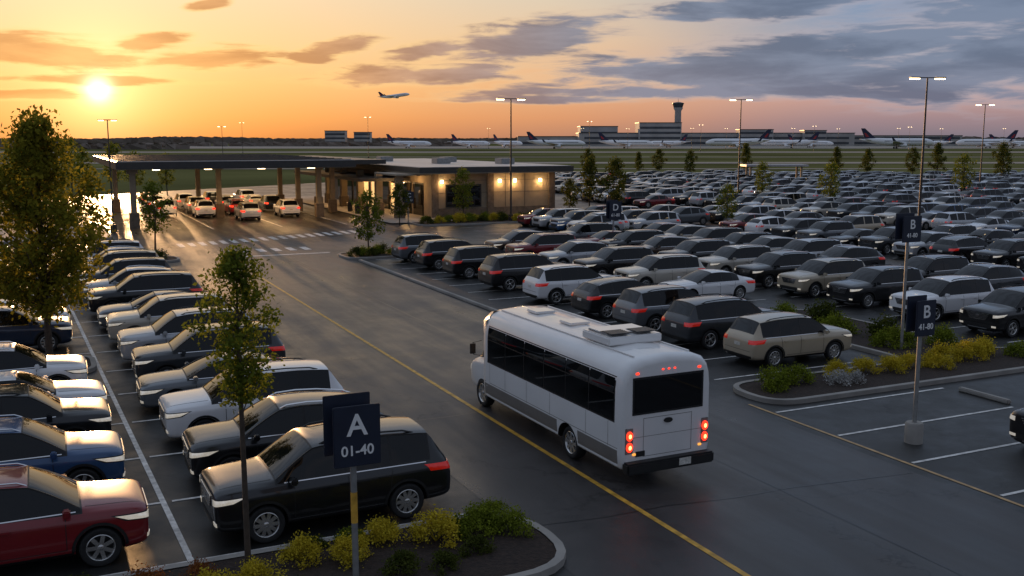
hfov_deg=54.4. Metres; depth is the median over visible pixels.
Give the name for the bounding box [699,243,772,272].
parked car
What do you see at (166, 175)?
tree
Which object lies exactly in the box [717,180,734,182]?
parked car
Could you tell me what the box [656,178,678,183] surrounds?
parked car
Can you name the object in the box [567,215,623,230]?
parked car
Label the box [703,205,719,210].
parked car
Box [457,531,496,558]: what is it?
shrub
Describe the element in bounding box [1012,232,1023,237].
parked car
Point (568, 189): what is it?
tree
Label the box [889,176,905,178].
parked car
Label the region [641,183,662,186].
parked car
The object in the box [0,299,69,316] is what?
parked car
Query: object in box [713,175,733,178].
parked car
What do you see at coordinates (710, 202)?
parked car
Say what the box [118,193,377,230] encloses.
drive lane
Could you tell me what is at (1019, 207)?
parked car
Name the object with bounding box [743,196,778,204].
parked car
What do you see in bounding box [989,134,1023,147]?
airliner
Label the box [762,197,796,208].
parked car
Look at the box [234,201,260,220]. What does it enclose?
car
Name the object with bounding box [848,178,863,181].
parked car
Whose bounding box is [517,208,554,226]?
parked car
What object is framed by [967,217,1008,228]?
parked car
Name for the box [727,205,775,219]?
parked car
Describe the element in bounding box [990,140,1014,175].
tree
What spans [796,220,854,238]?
parked car
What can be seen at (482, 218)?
shrub
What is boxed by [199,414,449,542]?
parked car
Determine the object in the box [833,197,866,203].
parked car
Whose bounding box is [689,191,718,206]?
parked car
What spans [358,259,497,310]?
kerb
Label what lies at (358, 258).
kerb
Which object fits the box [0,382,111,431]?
parked car
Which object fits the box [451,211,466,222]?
shrub
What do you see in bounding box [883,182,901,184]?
parked car
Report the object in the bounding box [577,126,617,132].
airport terminal
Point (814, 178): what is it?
parked car
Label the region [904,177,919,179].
parked car
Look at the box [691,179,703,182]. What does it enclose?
parked car
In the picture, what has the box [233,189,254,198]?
car
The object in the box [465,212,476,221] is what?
shrub
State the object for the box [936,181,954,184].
parked car
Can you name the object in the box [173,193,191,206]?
car
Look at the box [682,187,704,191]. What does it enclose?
parked car
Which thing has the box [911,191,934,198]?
parked car
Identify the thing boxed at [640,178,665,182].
parked car
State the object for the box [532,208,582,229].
parked car
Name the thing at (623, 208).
parked car
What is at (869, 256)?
parked car
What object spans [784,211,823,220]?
parked car
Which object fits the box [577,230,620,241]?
parked car
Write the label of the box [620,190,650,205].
parked car
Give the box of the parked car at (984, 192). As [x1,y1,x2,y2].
[970,189,1005,196]
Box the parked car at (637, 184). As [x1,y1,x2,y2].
[631,183,647,185]
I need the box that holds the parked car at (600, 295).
[571,275,645,318]
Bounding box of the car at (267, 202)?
[258,195,279,211]
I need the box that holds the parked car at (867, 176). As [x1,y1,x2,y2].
[859,175,878,178]
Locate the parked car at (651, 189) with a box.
[643,187,661,192]
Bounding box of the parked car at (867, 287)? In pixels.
[827,264,923,307]
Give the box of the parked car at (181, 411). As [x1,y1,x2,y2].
[158,358,343,437]
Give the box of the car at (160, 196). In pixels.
[144,195,162,207]
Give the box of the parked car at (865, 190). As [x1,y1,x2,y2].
[851,187,877,194]
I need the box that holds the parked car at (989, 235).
[964,228,1014,243]
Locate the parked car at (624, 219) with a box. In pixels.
[570,212,628,230]
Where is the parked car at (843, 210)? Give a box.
[826,203,870,217]
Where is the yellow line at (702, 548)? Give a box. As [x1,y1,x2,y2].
[247,268,750,575]
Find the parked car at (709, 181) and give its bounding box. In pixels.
[700,179,722,183]
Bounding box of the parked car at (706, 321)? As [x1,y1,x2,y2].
[661,293,780,348]
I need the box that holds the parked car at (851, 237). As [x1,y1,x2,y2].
[827,228,874,245]
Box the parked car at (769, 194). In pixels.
[757,192,781,196]
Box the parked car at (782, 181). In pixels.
[771,179,791,184]
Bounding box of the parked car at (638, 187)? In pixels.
[628,186,652,189]
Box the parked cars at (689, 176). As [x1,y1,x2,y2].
[555,169,1023,181]
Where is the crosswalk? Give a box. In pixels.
[176,211,355,256]
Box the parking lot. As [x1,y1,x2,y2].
[0,182,1023,575]
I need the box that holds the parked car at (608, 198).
[607,189,643,204]
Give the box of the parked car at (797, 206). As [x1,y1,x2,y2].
[781,202,813,210]
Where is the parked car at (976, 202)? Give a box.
[957,197,991,206]
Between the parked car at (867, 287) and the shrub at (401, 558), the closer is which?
the shrub at (401, 558)
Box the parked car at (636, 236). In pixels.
[598,228,664,245]
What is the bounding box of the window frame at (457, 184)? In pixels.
[445,184,480,206]
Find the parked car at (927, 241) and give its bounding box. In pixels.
[892,231,954,256]
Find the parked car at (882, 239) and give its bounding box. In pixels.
[858,225,921,254]
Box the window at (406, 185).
[404,182,410,212]
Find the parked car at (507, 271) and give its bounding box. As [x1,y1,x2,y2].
[478,251,565,290]
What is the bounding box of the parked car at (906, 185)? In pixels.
[900,183,915,187]
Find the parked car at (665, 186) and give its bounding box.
[656,185,677,187]
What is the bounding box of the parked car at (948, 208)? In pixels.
[926,204,968,212]
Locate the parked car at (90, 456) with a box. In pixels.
[0,414,124,480]
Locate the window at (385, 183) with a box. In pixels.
[383,181,388,208]
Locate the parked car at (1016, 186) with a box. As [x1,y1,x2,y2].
[1010,183,1023,189]
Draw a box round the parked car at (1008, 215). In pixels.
[980,210,1023,220]
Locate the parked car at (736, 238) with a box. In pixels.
[723,231,771,244]
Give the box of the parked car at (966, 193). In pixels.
[959,190,973,196]
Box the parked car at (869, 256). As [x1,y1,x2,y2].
[816,244,884,266]
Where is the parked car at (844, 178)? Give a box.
[831,176,852,181]
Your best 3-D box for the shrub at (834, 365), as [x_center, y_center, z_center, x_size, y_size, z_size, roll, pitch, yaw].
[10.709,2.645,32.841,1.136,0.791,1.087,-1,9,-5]
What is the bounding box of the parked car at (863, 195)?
[852,194,869,197]
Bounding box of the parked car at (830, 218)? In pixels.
[819,217,840,220]
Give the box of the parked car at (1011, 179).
[1001,177,1019,182]
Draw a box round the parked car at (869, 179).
[858,178,878,181]
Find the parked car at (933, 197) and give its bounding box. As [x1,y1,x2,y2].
[923,192,960,201]
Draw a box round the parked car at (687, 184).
[678,182,696,186]
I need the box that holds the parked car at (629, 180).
[616,178,635,183]
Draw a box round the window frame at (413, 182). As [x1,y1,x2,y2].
[413,182,423,214]
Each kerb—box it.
[4,226,111,243]
[82,355,96,372]
[107,514,565,575]
[164,256,179,262]
[338,252,395,259]
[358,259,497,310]
[406,220,517,225]
[733,309,1023,404]
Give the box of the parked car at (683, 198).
[673,190,703,205]
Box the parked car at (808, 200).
[795,198,816,202]
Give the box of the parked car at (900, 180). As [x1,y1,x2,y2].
[891,179,907,182]
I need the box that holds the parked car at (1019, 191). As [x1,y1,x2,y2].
[1013,189,1023,192]
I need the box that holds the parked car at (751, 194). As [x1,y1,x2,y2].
[743,193,758,195]
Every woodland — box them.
[0,136,1023,143]
[0,142,189,149]
[139,141,462,145]
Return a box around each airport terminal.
[517,136,577,145]
[576,133,854,145]
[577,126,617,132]
[635,122,681,145]
[799,130,826,140]
[854,135,962,145]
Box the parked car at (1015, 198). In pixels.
[1005,193,1023,203]
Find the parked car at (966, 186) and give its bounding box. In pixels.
[955,181,978,191]
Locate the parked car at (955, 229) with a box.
[931,223,976,235]
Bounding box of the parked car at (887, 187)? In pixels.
[877,184,905,191]
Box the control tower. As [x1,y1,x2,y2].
[672,102,683,121]
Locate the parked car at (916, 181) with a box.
[906,179,927,183]
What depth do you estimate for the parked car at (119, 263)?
50.61 m
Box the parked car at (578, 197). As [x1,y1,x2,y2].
[571,186,601,199]
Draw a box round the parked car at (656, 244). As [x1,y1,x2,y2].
[633,235,689,252]
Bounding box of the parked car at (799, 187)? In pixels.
[788,184,804,189]
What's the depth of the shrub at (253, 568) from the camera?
17.31 m
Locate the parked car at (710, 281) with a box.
[661,269,754,297]
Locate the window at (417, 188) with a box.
[413,183,422,215]
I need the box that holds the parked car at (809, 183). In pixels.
[798,180,823,185]
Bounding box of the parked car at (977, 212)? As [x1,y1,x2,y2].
[962,207,997,217]
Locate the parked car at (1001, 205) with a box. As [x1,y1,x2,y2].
[984,201,1015,209]
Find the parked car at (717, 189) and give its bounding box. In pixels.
[713,183,740,192]
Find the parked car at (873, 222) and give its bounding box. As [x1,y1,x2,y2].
[839,215,884,230]
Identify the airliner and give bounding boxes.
[378,92,409,97]
[383,134,430,147]
[447,134,489,147]
[486,134,522,147]
[527,132,584,147]
[598,133,653,147]
[651,134,690,147]
[706,129,774,148]
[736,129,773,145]
[760,132,819,147]
[788,134,833,147]
[861,128,933,148]
[925,134,953,147]
[956,130,1017,147]
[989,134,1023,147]
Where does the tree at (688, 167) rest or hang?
on the parking lot
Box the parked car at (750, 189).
[742,186,757,194]
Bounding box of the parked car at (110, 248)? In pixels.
[88,246,144,261]
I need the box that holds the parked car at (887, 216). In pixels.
[875,205,926,224]
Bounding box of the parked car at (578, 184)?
[563,182,583,191]
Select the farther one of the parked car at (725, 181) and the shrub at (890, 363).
the parked car at (725, 181)
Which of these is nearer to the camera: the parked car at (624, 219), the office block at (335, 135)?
the parked car at (624, 219)
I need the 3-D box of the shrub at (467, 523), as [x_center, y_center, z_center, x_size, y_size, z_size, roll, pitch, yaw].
[-0.759,4.615,19.690,1.145,0.944,1.178,0,8,0]
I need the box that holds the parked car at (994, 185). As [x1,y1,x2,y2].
[984,182,1010,188]
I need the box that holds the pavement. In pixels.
[285,196,452,222]
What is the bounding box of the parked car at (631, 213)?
[621,209,654,218]
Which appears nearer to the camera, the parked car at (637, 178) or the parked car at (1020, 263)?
the parked car at (1020, 263)
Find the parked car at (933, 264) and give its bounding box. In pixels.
[899,253,969,277]
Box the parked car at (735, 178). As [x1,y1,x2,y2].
[720,176,739,180]
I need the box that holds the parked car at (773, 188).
[754,185,787,193]
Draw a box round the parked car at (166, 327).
[117,304,249,359]
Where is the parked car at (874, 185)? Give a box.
[865,183,879,187]
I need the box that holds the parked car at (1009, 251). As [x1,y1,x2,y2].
[971,237,1023,265]
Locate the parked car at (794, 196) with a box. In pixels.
[777,193,807,199]
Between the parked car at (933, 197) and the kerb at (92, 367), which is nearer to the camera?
the kerb at (92, 367)
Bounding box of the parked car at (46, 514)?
[0,463,149,566]
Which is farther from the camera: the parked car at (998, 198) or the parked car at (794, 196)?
the parked car at (794, 196)
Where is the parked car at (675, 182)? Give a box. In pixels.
[663,180,684,185]
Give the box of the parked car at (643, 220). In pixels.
[628,211,680,229]
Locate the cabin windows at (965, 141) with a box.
[965,141,999,141]
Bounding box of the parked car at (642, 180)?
[631,178,648,184]
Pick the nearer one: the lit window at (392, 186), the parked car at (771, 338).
the parked car at (771, 338)
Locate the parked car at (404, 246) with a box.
[391,232,444,262]
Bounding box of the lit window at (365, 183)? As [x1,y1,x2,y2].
[364,182,368,203]
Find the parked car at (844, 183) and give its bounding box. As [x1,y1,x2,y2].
[833,181,851,186]
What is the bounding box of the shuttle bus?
[470,306,713,475]
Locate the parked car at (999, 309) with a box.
[959,284,1023,337]
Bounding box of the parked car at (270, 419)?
[182,388,384,478]
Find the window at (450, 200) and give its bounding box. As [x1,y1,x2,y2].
[447,186,462,205]
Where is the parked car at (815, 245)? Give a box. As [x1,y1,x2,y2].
[772,237,841,255]
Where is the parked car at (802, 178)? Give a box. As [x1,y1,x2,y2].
[792,177,808,180]
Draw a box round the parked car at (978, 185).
[965,182,986,190]
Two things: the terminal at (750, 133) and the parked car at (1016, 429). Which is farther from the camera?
the terminal at (750, 133)
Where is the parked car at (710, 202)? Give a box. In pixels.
[705,193,742,205]
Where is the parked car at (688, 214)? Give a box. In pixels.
[672,206,709,224]
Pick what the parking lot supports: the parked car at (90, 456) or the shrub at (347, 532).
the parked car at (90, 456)
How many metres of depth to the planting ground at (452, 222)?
93.02 m
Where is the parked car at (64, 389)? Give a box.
[0,370,106,400]
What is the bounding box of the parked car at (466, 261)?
[442,244,503,278]
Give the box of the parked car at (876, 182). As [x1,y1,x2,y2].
[871,181,884,183]
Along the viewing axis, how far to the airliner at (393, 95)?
1246.71 m
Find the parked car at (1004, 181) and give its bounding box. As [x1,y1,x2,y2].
[986,180,1008,182]
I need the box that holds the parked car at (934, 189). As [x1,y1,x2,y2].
[913,186,947,192]
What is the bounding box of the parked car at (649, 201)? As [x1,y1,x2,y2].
[633,194,674,207]
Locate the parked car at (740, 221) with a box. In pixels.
[719,213,768,231]
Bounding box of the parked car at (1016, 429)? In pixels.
[1009,407,1023,443]
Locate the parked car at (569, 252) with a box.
[538,240,608,263]
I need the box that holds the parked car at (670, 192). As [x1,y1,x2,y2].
[649,188,684,197]
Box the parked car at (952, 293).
[889,274,993,321]
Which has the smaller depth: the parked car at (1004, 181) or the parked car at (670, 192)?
the parked car at (670, 192)
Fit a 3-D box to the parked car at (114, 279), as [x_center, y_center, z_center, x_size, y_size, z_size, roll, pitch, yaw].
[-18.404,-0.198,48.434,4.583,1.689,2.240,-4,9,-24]
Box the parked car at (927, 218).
[921,212,936,229]
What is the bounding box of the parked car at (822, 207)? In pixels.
[800,201,842,216]
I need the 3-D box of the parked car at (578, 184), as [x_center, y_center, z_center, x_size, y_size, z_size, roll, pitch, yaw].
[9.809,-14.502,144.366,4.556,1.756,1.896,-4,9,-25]
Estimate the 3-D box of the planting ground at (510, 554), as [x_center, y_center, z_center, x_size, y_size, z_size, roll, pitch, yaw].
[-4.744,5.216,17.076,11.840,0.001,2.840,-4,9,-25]
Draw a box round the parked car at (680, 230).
[663,224,705,236]
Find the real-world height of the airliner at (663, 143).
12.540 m
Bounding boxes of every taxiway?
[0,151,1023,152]
[59,162,1023,163]
[190,146,1023,148]
[255,168,1023,168]
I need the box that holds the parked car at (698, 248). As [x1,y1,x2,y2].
[658,238,729,257]
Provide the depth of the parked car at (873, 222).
79.90 m
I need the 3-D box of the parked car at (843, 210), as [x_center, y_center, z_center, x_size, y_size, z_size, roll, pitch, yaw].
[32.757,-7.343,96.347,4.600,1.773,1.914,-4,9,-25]
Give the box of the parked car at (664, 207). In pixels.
[650,204,681,210]
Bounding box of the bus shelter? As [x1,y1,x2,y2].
[740,164,808,177]
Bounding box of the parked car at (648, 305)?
[612,283,703,331]
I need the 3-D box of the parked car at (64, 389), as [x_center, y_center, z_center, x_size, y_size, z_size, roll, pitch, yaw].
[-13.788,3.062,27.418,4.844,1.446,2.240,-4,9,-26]
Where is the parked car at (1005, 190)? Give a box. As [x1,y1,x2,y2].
[997,188,1015,193]
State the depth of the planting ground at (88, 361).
34.73 m
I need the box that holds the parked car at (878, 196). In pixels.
[866,192,897,200]
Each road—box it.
[8,223,484,264]
[183,251,1023,575]
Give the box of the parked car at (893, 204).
[883,203,908,206]
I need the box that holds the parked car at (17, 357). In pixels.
[0,341,87,380]
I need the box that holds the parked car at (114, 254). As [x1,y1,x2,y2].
[70,248,158,276]
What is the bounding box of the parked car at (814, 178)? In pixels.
[806,177,827,180]
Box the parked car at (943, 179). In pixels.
[933,178,952,181]
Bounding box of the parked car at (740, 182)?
[729,181,748,183]
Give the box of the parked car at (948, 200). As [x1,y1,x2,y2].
[928,196,965,204]
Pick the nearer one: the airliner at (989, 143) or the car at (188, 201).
the car at (188, 201)
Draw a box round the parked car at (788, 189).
[773,187,798,192]
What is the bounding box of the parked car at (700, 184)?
[689,183,708,186]
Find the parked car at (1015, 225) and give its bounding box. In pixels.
[995,217,1023,233]
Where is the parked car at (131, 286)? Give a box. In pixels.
[87,270,202,311]
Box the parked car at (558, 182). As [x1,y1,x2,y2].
[555,180,568,184]
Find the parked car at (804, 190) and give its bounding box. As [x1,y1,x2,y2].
[795,188,815,193]
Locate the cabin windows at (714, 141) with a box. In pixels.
[714,141,751,141]
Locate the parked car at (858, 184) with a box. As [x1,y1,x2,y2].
[845,182,872,187]
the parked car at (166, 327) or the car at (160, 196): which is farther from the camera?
the car at (160, 196)
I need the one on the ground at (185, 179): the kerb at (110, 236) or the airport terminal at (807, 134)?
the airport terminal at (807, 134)
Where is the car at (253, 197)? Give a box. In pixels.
[243,194,260,203]
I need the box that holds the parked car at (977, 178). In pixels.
[968,176,986,180]
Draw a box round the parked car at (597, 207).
[585,205,605,210]
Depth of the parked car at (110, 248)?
56.92 m
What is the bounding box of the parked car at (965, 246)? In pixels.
[929,235,988,259]
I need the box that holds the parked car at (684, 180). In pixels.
[672,178,687,182]
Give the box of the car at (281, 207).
[273,199,299,216]
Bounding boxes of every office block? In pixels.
[324,130,346,141]
[354,132,371,141]
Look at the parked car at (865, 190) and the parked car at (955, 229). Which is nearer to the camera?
the parked car at (955, 229)
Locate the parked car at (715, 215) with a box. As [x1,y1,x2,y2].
[708,203,751,221]
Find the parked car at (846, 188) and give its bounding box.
[838,187,855,190]
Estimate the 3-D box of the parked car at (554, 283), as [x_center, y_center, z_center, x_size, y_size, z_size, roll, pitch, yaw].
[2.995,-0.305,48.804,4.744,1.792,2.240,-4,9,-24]
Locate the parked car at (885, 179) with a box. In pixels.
[876,178,893,181]
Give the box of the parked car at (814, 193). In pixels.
[806,188,833,198]
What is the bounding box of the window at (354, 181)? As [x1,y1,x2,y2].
[354,181,355,201]
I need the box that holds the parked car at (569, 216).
[550,210,602,222]
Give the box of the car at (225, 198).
[215,195,233,202]
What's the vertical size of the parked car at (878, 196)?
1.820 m
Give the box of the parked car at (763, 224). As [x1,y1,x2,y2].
[745,216,786,232]
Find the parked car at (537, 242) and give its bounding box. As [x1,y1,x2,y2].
[505,232,576,253]
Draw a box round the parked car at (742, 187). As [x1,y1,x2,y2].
[728,184,754,193]
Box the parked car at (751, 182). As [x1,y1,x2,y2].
[742,181,755,184]
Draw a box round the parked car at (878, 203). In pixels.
[862,200,887,205]
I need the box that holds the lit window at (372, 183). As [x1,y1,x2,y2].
[371,182,374,204]
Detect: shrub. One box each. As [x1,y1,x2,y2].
[123,560,172,575]
[154,248,168,259]
[179,556,219,575]
[189,566,238,575]
[235,555,288,575]
[271,528,324,569]
[304,534,329,548]
[324,530,373,570]
[333,525,366,540]
[346,246,364,256]
[355,245,370,255]
[358,514,403,547]
[364,246,379,256]
[367,243,386,254]
[377,547,426,575]
[379,242,389,253]
[402,504,461,548]
[418,216,434,223]
[426,548,463,575]
[434,215,446,222]
[442,213,454,221]
[450,498,501,541]
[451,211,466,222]
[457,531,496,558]
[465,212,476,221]
[468,496,511,527]
[477,215,489,220]
[478,211,488,218]
[484,504,539,537]
[488,212,499,220]
[496,211,507,220]
[511,213,517,220]
[754,364,794,393]
[770,299,797,312]
[780,362,817,385]
[801,295,842,322]
[814,310,860,334]
[822,357,853,376]
[823,367,851,386]
[848,369,866,385]
[850,355,884,374]
[861,309,904,337]
[867,321,916,349]
[875,352,910,373]
[896,351,925,369]
[921,339,963,361]
[921,351,956,369]
[922,321,964,346]
[952,337,994,361]
[971,333,1000,356]
[1001,337,1023,357]
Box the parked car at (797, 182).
[785,180,804,185]
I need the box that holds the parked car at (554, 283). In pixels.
[523,263,616,303]
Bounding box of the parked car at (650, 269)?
[613,253,704,284]
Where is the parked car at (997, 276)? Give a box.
[949,262,1023,289]
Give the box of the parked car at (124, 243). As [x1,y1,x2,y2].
[82,239,143,256]
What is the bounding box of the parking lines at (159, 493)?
[63,223,1023,575]
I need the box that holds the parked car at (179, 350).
[131,320,285,378]
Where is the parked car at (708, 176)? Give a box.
[697,174,716,178]
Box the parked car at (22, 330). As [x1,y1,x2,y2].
[0,305,72,350]
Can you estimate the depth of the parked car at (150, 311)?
38.23 m
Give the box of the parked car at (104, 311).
[97,290,188,326]
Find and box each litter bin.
[347,202,352,211]
[355,204,359,213]
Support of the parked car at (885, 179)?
on the parking lot
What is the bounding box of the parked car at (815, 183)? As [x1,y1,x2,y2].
[812,181,834,186]
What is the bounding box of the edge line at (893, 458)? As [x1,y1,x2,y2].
[748,404,1023,506]
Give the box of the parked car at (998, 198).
[982,196,1009,201]
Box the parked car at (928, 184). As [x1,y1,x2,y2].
[911,183,938,187]
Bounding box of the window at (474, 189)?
[465,186,479,204]
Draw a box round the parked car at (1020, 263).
[1017,256,1023,272]
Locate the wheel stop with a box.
[958,387,1010,403]
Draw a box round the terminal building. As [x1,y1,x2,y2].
[294,156,573,217]
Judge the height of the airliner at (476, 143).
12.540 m
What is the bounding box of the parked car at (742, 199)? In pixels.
[725,196,756,203]
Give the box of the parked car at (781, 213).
[765,209,795,217]
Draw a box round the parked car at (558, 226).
[550,216,584,230]
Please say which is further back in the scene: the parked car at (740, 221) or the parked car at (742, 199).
the parked car at (742, 199)
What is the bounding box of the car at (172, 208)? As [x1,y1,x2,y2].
[153,199,176,216]
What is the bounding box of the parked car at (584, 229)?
[559,221,615,238]
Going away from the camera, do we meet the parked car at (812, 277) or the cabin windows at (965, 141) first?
the parked car at (812, 277)
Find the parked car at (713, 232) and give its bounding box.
[687,226,742,238]
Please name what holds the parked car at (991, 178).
on the parking lot
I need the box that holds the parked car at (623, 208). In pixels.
[602,206,638,211]
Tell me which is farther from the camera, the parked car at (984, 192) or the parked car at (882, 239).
the parked car at (984, 192)
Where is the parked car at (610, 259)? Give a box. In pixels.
[573,245,653,274]
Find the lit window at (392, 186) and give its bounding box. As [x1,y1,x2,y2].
[391,183,394,208]
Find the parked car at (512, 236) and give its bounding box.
[484,229,544,251]
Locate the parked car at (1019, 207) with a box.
[1005,203,1023,211]
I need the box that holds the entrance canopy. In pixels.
[92,154,385,228]
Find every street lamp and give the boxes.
[97,119,116,232]
[496,98,525,219]
[730,99,752,193]
[909,77,945,215]
[976,104,994,181]
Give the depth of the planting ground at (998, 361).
33.16 m
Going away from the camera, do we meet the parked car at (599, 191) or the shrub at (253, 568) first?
the shrub at (253, 568)
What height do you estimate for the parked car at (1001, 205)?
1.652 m
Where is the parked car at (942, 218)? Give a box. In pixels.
[931,212,977,227]
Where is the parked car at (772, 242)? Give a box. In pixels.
[746,235,794,249]
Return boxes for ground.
[0,144,1023,201]
[0,225,108,241]
[85,357,90,366]
[154,520,555,575]
[164,257,176,259]
[341,252,392,256]
[412,217,514,224]
[739,310,1023,397]
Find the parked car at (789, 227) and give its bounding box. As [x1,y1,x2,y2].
[770,218,822,238]
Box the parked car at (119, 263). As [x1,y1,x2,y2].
[79,256,173,288]
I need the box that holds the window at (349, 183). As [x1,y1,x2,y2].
[347,180,351,201]
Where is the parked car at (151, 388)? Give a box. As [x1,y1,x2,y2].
[136,350,295,407]
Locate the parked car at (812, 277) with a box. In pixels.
[777,256,864,297]
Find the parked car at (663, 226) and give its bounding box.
[642,222,681,230]
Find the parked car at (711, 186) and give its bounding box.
[701,182,725,190]
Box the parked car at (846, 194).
[826,191,858,197]
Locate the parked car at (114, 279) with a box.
[83,265,172,297]
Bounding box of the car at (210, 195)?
[202,191,215,204]
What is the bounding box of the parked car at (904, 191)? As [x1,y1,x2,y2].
[893,190,917,193]
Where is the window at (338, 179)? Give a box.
[338,179,339,198]
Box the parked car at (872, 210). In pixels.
[850,205,889,214]
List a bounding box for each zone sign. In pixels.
[322,391,380,575]
[402,190,413,223]
[606,200,621,229]
[895,213,921,349]
[904,295,936,444]
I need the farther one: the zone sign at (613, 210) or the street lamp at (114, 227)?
the street lamp at (114, 227)
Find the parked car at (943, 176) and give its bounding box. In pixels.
[931,175,951,179]
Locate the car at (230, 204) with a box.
[223,198,244,214]
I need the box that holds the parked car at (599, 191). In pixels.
[582,187,610,201]
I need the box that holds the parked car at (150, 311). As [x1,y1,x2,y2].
[106,291,224,339]
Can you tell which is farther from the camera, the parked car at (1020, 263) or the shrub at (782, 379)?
the parked car at (1020, 263)
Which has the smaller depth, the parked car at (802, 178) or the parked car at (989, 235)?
the parked car at (989, 235)
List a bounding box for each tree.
[0,104,116,354]
[57,134,83,190]
[66,146,95,190]
[102,140,126,183]
[121,149,147,185]
[135,179,177,249]
[153,152,175,194]
[181,238,284,567]
[348,187,386,252]
[388,181,411,225]
[448,166,475,212]
[559,178,578,207]
[573,155,607,205]
[580,148,595,168]
[598,155,630,201]
[634,152,644,170]
[651,148,667,169]
[684,150,698,171]
[714,182,739,219]
[737,143,754,169]
[753,161,774,192]
[816,161,842,196]
[828,147,843,168]
[858,149,877,170]
[904,145,920,173]
[927,141,948,170]
[950,152,976,190]
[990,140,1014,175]
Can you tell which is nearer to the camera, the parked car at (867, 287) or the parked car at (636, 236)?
the parked car at (867, 287)
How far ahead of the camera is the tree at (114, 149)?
139.50 m
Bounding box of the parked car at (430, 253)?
[414,238,469,269]
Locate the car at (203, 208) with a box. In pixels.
[190,199,215,217]
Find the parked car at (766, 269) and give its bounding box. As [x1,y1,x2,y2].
[734,250,815,287]
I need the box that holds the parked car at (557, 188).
[555,181,581,192]
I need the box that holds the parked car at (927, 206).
[909,202,939,210]
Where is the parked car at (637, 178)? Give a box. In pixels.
[633,175,656,180]
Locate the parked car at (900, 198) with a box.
[882,193,924,203]
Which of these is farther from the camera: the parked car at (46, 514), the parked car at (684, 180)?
the parked car at (684, 180)
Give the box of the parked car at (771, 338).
[723,310,851,366]
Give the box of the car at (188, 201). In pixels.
[183,196,203,212]
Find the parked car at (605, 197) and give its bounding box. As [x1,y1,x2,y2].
[594,188,625,202]
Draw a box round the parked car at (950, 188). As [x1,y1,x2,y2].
[937,184,959,192]
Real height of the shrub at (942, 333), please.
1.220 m
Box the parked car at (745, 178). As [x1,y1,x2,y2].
[736,177,755,180]
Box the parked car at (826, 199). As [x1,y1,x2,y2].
[810,197,838,203]
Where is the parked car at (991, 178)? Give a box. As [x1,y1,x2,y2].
[981,177,1001,182]
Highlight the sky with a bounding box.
[0,0,1023,138]
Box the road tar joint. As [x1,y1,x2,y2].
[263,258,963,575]

